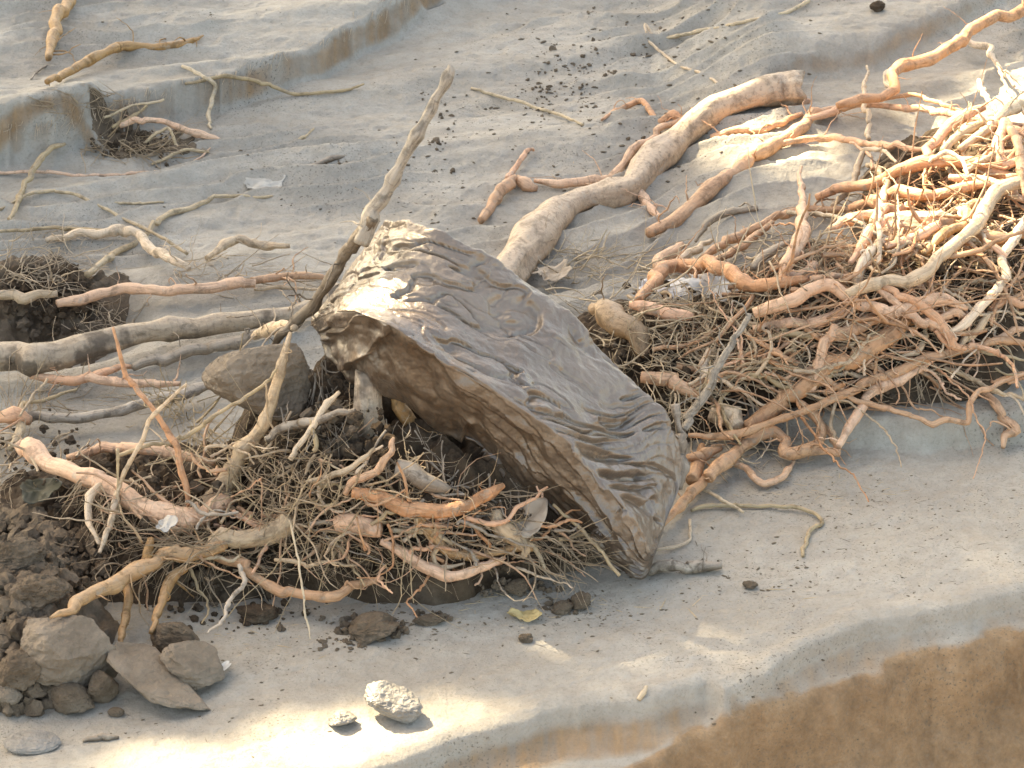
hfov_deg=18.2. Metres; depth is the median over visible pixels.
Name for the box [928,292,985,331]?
root
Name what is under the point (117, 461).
root
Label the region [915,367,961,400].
root
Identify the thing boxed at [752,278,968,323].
root
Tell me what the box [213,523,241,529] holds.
root
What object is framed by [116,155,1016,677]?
plant bits
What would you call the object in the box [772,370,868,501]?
root
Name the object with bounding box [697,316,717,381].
root
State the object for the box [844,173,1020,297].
root
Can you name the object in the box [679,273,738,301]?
torn sheet
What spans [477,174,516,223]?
root
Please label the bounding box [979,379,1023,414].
root
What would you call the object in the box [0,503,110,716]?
earth crumbs
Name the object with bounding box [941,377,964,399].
clod
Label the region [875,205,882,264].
root
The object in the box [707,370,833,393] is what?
root
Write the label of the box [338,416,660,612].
fine root tangle
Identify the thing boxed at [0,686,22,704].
stone
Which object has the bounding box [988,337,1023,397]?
root
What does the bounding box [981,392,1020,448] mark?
root
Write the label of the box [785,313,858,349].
root
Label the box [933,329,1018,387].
root
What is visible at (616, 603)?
mud crumbs
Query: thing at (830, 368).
root
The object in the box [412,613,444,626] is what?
clod
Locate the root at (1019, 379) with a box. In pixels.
[1007,376,1023,384]
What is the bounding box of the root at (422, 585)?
[406,558,431,617]
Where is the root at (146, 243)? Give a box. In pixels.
[45,224,195,283]
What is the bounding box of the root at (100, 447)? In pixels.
[66,438,215,466]
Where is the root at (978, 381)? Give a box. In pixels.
[943,366,1023,400]
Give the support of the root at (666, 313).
on the fine root tangle at (639, 270)
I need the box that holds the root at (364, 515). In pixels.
[326,514,377,520]
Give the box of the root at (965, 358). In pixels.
[950,282,1013,378]
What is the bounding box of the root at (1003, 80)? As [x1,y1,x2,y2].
[998,70,1023,148]
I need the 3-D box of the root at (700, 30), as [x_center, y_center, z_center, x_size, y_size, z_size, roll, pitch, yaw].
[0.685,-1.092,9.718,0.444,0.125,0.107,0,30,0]
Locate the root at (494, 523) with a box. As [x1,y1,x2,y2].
[465,486,547,526]
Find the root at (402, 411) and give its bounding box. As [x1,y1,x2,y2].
[391,399,440,434]
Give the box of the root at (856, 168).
[831,147,883,205]
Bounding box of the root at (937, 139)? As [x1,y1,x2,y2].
[919,97,1003,155]
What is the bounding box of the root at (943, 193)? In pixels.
[848,179,989,210]
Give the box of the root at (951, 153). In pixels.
[928,149,983,183]
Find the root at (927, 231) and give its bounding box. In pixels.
[878,203,972,255]
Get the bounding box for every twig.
[82,733,118,741]
[119,368,277,456]
[637,685,647,700]
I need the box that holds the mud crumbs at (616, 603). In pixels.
[38,459,1023,757]
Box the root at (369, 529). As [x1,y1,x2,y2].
[330,503,382,537]
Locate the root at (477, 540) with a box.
[460,538,497,541]
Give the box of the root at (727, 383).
[720,378,765,406]
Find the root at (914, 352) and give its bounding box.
[902,342,924,356]
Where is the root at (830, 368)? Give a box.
[793,334,870,373]
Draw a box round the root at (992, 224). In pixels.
[987,222,1023,239]
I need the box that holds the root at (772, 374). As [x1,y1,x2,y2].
[764,344,830,378]
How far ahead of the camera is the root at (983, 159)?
8.26 m
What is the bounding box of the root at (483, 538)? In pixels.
[471,509,491,547]
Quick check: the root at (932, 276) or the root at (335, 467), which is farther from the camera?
the root at (932, 276)
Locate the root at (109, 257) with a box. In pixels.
[84,194,272,277]
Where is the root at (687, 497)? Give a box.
[665,474,707,525]
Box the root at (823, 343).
[810,323,842,390]
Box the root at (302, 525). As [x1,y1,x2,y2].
[259,521,346,539]
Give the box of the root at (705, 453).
[686,445,722,461]
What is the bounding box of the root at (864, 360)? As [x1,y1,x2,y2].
[846,307,865,375]
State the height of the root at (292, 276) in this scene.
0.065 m
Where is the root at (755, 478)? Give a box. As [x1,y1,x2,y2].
[731,460,795,486]
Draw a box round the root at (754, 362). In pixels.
[735,337,809,370]
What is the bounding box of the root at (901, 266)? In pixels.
[900,228,916,296]
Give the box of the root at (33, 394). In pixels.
[19,378,48,416]
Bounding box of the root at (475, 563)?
[452,540,478,567]
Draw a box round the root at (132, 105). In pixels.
[103,98,163,118]
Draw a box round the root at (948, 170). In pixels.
[937,122,967,219]
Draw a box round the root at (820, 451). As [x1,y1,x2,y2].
[783,423,856,456]
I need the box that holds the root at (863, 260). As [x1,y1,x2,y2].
[837,210,893,295]
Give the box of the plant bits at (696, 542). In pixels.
[48,0,997,767]
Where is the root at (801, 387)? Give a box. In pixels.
[743,316,912,427]
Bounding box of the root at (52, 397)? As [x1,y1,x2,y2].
[23,388,76,405]
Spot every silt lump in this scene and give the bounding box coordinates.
[3,730,60,754]
[327,709,356,725]
[364,680,422,723]
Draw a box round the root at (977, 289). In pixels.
[963,287,989,290]
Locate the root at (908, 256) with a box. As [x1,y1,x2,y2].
[904,235,930,260]
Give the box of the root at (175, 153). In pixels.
[151,148,209,164]
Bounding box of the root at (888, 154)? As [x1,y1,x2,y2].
[873,146,897,162]
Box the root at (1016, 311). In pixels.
[1005,297,1023,314]
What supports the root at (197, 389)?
on the ground
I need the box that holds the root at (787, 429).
[762,378,788,435]
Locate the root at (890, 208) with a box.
[828,200,925,229]
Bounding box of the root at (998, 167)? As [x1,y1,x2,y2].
[967,163,1009,169]
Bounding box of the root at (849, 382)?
[797,377,862,385]
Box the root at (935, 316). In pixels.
[882,285,975,361]
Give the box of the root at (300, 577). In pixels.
[289,520,310,638]
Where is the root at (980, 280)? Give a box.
[939,277,996,293]
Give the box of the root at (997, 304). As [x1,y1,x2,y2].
[990,259,1023,325]
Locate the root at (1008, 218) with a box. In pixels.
[997,214,1019,222]
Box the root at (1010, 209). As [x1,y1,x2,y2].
[1005,195,1015,225]
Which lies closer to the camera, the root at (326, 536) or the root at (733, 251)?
the root at (326, 536)
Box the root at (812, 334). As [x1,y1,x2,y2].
[804,327,915,340]
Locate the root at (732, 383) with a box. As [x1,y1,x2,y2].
[728,380,756,409]
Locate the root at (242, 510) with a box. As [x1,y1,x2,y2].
[236,506,310,534]
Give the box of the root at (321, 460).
[318,458,348,479]
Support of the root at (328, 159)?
on the ground
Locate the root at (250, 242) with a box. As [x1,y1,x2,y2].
[204,223,289,260]
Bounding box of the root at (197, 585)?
[187,565,209,623]
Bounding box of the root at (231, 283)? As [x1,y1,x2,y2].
[55,267,255,307]
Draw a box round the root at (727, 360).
[719,333,774,372]
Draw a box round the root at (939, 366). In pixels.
[931,332,1021,370]
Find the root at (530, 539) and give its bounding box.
[511,522,532,552]
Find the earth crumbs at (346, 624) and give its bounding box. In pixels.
[316,577,590,651]
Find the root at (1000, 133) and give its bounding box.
[969,117,1023,169]
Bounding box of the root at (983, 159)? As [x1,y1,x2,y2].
[962,145,1023,173]
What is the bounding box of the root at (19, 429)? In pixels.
[7,400,25,450]
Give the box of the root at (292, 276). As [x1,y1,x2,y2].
[250,247,324,302]
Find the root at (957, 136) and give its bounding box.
[940,95,983,150]
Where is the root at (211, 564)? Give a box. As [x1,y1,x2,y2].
[199,555,252,584]
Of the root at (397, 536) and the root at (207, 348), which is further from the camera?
the root at (207, 348)
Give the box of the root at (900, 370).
[681,336,1023,459]
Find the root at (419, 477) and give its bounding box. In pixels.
[394,455,450,493]
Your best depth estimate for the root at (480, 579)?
7.12 m
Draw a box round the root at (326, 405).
[288,390,340,460]
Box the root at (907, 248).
[887,241,930,252]
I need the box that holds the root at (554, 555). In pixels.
[511,550,585,576]
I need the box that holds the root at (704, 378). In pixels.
[691,344,774,387]
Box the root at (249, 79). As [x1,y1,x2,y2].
[185,73,363,95]
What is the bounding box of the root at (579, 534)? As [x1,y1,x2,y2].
[557,532,590,540]
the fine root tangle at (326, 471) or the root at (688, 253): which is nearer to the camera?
the fine root tangle at (326, 471)
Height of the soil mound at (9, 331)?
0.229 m
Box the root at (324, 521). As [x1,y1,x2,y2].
[310,520,332,525]
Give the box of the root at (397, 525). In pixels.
[352,512,411,527]
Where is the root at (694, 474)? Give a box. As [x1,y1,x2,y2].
[686,443,740,484]
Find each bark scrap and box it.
[513,497,547,537]
[531,259,571,281]
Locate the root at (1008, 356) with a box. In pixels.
[969,350,1023,360]
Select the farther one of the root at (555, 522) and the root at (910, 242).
the root at (910, 242)
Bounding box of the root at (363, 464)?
[354,445,382,473]
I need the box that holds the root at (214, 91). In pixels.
[181,65,217,129]
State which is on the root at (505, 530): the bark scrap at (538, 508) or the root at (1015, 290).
the bark scrap at (538, 508)
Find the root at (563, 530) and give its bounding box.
[554,523,579,532]
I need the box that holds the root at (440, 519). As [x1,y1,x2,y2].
[425,517,452,520]
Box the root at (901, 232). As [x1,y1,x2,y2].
[885,201,916,256]
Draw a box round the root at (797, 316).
[734,299,839,369]
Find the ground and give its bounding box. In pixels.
[0,0,1023,767]
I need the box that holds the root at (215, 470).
[190,452,226,472]
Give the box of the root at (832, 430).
[829,402,836,443]
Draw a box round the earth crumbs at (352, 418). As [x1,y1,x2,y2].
[0,399,543,562]
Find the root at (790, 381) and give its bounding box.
[759,343,804,387]
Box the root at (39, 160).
[7,142,65,219]
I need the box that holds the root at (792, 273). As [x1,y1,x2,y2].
[789,251,821,276]
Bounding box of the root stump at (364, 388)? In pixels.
[344,369,385,438]
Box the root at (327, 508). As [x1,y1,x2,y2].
[306,499,350,533]
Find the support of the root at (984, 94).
on the root at (932, 111)
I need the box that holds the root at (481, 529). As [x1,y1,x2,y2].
[456,519,532,546]
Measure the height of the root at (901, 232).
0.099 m
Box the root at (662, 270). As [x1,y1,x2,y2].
[634,225,807,300]
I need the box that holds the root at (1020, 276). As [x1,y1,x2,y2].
[1013,272,1023,283]
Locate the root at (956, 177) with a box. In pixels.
[948,173,1023,202]
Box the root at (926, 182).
[922,166,933,210]
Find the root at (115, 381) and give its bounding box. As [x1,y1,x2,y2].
[68,354,180,387]
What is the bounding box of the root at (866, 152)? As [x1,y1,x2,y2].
[849,141,874,169]
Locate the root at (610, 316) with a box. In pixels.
[588,273,667,357]
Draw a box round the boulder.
[202,343,310,420]
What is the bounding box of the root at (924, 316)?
[913,280,972,335]
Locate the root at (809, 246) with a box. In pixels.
[764,222,823,302]
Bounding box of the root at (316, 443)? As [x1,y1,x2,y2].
[309,419,318,451]
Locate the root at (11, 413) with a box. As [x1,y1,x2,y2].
[0,406,32,431]
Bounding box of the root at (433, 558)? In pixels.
[431,549,439,564]
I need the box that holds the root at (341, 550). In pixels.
[328,535,364,585]
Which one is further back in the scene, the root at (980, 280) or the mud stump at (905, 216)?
the mud stump at (905, 216)
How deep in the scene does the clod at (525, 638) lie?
7.02 m
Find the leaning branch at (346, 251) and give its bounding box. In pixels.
[263,208,377,343]
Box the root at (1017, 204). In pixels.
[989,176,1023,210]
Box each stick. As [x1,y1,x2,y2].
[196,332,291,506]
[341,64,454,246]
[648,545,721,575]
[671,404,689,489]
[677,300,751,430]
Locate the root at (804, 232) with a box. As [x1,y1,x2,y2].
[753,165,817,276]
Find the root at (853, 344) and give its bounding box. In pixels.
[848,331,878,346]
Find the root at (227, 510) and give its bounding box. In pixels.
[219,494,257,523]
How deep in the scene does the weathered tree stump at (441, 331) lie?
7.19 m
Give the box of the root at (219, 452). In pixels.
[210,442,278,457]
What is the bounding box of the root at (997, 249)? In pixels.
[982,238,1007,256]
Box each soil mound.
[0,254,130,368]
[0,441,303,604]
[0,554,119,711]
[89,87,203,158]
[232,355,393,484]
[234,405,598,605]
[577,299,750,441]
[678,242,1023,408]
[849,127,1023,270]
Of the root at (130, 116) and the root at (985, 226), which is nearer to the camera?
the root at (985, 226)
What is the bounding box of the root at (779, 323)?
[752,306,854,338]
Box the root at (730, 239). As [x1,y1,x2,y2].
[698,192,852,258]
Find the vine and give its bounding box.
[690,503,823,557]
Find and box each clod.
[0,537,45,571]
[0,648,41,690]
[7,573,69,610]
[50,683,94,714]
[87,670,118,703]
[107,707,124,716]
[236,603,278,623]
[347,611,399,643]
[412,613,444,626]
[505,578,528,594]
[518,633,532,642]
[551,600,573,614]
[571,591,590,609]
[742,580,757,588]
[869,0,884,11]
[881,162,897,172]
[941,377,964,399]
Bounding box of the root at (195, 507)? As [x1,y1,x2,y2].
[185,500,238,516]
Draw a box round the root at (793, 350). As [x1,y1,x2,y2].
[775,349,814,371]
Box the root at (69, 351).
[0,271,339,402]
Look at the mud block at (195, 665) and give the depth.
6.85 m
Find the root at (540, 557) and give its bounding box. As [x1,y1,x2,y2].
[529,542,545,569]
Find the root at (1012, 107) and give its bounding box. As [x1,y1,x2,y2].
[952,91,1023,152]
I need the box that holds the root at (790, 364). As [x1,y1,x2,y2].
[766,362,796,366]
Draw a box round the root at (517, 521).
[455,516,528,528]
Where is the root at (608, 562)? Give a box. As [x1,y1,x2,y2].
[552,504,620,576]
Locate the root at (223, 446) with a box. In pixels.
[204,444,254,464]
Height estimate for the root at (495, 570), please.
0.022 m
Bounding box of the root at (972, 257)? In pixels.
[945,243,1020,273]
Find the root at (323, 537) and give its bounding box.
[307,534,342,541]
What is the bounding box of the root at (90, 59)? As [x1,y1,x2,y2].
[44,18,203,85]
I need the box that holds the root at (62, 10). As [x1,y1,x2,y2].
[35,0,80,61]
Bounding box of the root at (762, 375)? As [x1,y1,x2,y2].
[727,371,797,382]
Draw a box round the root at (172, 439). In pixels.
[112,327,190,505]
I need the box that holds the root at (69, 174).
[0,147,210,176]
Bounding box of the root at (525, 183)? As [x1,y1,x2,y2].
[516,175,561,191]
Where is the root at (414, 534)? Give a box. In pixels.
[412,517,419,537]
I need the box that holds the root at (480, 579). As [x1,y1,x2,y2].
[474,560,482,585]
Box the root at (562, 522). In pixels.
[541,518,582,527]
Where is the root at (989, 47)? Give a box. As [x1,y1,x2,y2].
[968,39,1020,87]
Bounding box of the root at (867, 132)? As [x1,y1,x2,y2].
[861,65,871,140]
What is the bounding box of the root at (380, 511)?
[369,502,408,525]
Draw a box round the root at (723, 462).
[690,393,850,482]
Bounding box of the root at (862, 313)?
[817,292,877,335]
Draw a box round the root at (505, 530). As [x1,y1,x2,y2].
[490,509,557,567]
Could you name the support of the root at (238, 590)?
on the fine root tangle at (239, 494)
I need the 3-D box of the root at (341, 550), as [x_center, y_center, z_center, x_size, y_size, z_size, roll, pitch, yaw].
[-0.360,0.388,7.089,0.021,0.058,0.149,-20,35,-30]
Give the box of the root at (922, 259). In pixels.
[907,244,934,314]
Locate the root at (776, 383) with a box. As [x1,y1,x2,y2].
[744,339,861,388]
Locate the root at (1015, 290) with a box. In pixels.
[1013,285,1023,292]
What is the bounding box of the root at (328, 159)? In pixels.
[312,155,345,163]
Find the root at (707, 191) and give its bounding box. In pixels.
[637,76,864,237]
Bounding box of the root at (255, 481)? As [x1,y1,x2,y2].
[230,478,262,497]
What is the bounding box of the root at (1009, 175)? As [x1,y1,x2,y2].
[1006,173,1016,178]
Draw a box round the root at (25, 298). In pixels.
[0,289,57,305]
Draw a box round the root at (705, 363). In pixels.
[682,348,727,415]
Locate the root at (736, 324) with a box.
[693,257,757,370]
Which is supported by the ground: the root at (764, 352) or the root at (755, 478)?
the root at (755, 478)
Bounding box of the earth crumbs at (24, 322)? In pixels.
[0,126,1021,410]
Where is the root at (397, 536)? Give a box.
[384,522,470,541]
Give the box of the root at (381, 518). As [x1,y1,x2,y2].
[370,510,395,525]
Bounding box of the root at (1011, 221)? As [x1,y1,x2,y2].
[990,218,1020,252]
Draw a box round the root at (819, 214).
[786,210,944,247]
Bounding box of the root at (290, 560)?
[274,558,357,568]
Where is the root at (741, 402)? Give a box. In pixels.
[713,391,771,457]
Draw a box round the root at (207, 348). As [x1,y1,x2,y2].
[131,328,252,370]
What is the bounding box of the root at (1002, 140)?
[980,131,1023,157]
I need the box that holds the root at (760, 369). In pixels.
[740,321,772,380]
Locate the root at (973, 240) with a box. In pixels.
[910,235,975,256]
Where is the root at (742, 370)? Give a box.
[695,366,797,390]
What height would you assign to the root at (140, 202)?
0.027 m
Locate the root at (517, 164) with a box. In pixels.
[505,148,534,177]
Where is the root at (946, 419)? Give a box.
[747,337,1023,427]
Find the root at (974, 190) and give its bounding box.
[958,148,980,261]
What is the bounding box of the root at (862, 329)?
[825,321,878,337]
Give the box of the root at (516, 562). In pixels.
[497,560,537,565]
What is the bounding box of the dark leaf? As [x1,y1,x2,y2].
[20,477,61,503]
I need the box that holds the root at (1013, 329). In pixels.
[995,326,1023,336]
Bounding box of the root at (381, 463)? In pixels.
[343,437,394,495]
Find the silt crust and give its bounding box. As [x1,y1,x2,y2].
[244,175,285,188]
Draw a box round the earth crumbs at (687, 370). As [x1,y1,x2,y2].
[611,196,1021,396]
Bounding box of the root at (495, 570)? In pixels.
[493,567,534,601]
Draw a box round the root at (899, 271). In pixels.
[879,255,900,302]
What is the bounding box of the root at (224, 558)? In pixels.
[204,554,240,562]
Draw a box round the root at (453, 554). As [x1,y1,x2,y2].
[412,518,532,568]
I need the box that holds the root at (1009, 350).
[994,344,1018,371]
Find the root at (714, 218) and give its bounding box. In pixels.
[694,202,757,242]
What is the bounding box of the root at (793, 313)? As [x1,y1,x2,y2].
[743,294,833,354]
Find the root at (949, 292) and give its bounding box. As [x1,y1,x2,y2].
[944,288,1023,320]
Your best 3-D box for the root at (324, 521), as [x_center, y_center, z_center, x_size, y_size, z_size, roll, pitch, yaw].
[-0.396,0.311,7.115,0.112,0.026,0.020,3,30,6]
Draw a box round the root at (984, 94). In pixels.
[976,78,997,113]
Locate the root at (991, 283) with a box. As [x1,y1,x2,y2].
[951,282,1015,327]
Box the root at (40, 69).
[31,64,48,78]
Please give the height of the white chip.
0.009 m
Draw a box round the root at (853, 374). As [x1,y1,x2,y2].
[833,370,865,378]
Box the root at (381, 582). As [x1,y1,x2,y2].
[377,565,392,593]
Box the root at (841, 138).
[782,111,921,160]
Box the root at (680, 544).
[656,519,691,551]
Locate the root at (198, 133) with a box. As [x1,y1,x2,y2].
[119,115,219,138]
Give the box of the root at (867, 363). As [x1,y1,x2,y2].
[857,351,912,371]
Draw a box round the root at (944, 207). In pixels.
[940,178,966,209]
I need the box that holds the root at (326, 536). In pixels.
[323,532,393,578]
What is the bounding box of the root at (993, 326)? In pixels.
[992,307,1001,336]
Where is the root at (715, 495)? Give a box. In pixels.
[703,488,743,512]
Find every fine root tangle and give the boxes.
[0,0,407,139]
[0,203,341,348]
[0,341,125,507]
[0,384,570,590]
[28,81,222,172]
[39,472,331,626]
[59,409,536,610]
[122,364,273,524]
[129,333,469,632]
[184,402,418,604]
[186,252,390,615]
[273,355,529,549]
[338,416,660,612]
[520,198,770,452]
[627,138,1021,414]
[628,60,1023,456]
[684,151,997,482]
[788,205,1023,425]
[827,111,1020,276]
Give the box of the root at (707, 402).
[693,388,745,415]
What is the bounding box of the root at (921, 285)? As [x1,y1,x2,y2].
[915,283,951,323]
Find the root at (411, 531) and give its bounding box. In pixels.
[391,528,452,546]
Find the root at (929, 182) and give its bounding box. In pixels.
[918,173,938,242]
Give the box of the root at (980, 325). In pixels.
[959,311,991,344]
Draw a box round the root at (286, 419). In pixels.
[261,411,291,452]
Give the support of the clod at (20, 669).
on the earth crumbs at (23, 521)
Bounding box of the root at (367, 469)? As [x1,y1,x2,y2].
[364,457,380,471]
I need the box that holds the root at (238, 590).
[207,564,247,633]
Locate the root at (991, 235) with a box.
[973,219,1023,246]
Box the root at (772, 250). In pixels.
[750,240,789,270]
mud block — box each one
[20,615,117,685]
[107,641,210,709]
[150,622,199,652]
[159,640,224,690]
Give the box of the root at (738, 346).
[730,303,745,378]
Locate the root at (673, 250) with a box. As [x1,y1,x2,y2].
[652,241,684,267]
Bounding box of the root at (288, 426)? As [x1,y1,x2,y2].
[264,401,355,461]
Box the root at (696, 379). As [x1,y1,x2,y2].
[687,348,719,385]
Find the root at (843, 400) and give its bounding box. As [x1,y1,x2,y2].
[782,380,901,466]
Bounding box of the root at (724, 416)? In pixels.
[718,385,741,445]
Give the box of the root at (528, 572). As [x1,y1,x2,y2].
[516,566,572,587]
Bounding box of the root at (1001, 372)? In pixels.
[994,367,1022,375]
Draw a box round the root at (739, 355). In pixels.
[707,270,742,379]
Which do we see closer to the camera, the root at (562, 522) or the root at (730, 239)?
the root at (562, 522)
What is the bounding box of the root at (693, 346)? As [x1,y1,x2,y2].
[691,306,700,381]
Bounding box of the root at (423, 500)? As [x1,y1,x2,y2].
[402,493,464,541]
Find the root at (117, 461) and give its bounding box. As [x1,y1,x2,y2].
[116,448,119,509]
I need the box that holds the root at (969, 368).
[933,285,976,372]
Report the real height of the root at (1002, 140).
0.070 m
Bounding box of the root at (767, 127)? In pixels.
[701,102,803,141]
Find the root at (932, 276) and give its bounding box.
[924,244,935,295]
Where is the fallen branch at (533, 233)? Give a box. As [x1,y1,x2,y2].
[497,70,810,281]
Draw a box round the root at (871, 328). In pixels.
[856,310,974,359]
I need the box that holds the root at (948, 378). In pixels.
[936,366,985,478]
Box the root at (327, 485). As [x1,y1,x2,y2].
[312,483,363,488]
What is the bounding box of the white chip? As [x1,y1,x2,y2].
[222,661,230,669]
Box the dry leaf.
[507,608,541,621]
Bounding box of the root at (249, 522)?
[232,509,267,574]
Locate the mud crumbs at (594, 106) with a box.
[44,0,828,249]
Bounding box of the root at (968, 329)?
[965,311,979,376]
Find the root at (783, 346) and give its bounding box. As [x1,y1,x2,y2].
[761,327,822,360]
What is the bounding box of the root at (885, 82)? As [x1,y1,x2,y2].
[883,69,900,92]
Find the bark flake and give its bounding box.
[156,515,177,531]
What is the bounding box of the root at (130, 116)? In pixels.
[111,105,147,127]
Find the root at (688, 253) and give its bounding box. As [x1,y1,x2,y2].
[668,239,712,275]
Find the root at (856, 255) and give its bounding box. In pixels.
[848,215,888,264]
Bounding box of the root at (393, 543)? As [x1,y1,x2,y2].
[357,523,394,578]
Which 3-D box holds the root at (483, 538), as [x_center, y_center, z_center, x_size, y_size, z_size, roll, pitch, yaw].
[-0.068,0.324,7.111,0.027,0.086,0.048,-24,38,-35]
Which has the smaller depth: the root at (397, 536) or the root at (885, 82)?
the root at (397, 536)
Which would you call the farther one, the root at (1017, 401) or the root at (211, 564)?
the root at (1017, 401)
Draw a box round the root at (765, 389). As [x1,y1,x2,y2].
[731,379,843,402]
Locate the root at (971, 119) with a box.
[968,115,1023,137]
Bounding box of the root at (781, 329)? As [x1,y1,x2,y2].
[714,306,796,362]
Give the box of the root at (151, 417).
[115,383,187,509]
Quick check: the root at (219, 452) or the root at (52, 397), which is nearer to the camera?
the root at (219, 452)
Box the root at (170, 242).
[0,189,187,254]
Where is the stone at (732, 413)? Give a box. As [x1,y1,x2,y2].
[707,404,743,429]
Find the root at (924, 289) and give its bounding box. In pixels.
[902,288,973,309]
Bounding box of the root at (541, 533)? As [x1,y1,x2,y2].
[536,531,592,546]
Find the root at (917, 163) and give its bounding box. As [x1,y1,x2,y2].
[815,155,1011,200]
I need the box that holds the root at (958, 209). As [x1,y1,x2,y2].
[956,206,986,251]
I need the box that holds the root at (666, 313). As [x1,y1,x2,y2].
[629,300,692,321]
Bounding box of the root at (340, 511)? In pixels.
[317,486,362,512]
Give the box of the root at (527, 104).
[471,87,583,125]
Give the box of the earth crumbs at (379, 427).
[48,374,588,631]
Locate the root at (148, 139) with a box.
[143,127,185,146]
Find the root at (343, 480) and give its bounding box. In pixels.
[313,477,373,483]
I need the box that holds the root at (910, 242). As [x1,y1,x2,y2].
[891,235,955,253]
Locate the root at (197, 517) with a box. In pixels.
[188,512,263,524]
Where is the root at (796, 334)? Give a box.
[760,331,834,341]
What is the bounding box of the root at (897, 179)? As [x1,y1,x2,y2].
[891,169,928,203]
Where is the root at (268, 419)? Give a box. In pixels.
[265,384,275,454]
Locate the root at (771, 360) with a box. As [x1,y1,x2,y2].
[762,356,840,402]
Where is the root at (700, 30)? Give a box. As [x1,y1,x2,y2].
[666,0,809,38]
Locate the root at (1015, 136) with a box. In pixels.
[1006,117,1023,198]
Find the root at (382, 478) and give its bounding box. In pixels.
[377,475,394,495]
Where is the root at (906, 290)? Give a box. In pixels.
[883,259,910,328]
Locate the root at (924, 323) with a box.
[877,289,957,367]
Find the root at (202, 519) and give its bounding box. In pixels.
[195,509,229,530]
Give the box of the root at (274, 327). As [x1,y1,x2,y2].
[235,297,297,349]
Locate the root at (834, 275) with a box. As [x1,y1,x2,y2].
[809,272,852,283]
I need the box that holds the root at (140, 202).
[34,201,163,206]
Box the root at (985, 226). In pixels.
[950,203,993,262]
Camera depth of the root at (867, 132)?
9.08 m
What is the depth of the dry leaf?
7.11 m
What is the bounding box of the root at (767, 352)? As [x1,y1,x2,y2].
[751,332,781,358]
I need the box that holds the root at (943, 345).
[939,238,972,352]
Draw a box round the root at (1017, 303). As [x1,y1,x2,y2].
[988,295,1023,310]
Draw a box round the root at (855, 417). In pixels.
[815,353,942,448]
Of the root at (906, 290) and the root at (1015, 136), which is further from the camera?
the root at (1015, 136)
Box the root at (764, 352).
[730,318,807,369]
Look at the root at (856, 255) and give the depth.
7.86 m
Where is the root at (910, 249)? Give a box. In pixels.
[892,216,928,256]
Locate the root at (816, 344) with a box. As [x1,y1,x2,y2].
[802,274,879,351]
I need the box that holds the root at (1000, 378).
[990,371,1023,382]
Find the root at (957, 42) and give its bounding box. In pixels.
[835,0,1023,108]
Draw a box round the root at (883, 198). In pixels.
[855,149,918,234]
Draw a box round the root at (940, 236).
[921,193,981,264]
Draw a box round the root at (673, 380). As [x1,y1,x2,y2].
[640,371,696,396]
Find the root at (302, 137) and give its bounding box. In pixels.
[298,128,314,139]
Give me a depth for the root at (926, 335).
7.75 m
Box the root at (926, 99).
[839,92,963,111]
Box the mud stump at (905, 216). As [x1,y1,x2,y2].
[882,210,955,250]
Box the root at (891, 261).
[888,172,956,265]
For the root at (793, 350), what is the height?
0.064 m
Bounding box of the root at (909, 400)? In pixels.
[856,369,943,416]
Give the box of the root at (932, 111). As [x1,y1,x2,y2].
[802,93,1023,127]
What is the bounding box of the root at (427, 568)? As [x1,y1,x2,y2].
[379,538,505,581]
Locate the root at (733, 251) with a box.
[688,214,773,277]
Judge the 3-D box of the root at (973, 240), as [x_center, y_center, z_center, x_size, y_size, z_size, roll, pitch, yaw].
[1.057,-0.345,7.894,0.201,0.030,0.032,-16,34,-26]
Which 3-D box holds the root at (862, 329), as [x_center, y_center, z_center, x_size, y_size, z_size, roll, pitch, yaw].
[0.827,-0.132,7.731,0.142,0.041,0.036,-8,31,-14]
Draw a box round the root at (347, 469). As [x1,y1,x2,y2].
[306,447,375,483]
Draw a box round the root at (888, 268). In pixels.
[870,162,900,274]
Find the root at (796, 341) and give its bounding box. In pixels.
[791,340,810,382]
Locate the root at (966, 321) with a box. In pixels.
[942,215,1023,337]
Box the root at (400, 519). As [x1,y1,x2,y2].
[371,517,422,522]
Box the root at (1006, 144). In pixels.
[994,130,1023,146]
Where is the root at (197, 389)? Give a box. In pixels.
[25,382,207,423]
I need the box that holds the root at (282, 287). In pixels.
[254,285,316,290]
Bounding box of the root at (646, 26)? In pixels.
[644,23,716,82]
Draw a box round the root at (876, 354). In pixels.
[853,316,878,373]
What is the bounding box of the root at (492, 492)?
[351,481,504,532]
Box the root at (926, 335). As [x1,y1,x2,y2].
[900,329,928,339]
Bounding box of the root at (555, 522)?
[528,509,580,540]
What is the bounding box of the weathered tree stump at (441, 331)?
[311,219,681,579]
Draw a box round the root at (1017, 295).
[992,290,1023,301]
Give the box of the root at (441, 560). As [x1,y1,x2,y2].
[428,519,462,570]
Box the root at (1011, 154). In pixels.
[982,128,1023,167]
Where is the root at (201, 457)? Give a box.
[187,453,230,461]
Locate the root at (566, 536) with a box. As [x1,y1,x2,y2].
[546,523,585,556]
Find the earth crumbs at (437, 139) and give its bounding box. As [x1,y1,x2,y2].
[156,6,673,173]
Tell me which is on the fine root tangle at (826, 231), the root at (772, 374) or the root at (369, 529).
the root at (772, 374)
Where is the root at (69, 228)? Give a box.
[0,225,100,232]
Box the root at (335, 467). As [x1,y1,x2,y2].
[324,461,356,474]
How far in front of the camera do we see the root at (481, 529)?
7.10 m
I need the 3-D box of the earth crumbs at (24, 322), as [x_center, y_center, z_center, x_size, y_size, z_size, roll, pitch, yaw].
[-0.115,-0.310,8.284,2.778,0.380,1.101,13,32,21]
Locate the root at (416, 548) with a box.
[403,545,457,562]
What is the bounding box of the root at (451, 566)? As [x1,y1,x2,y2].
[428,562,464,569]

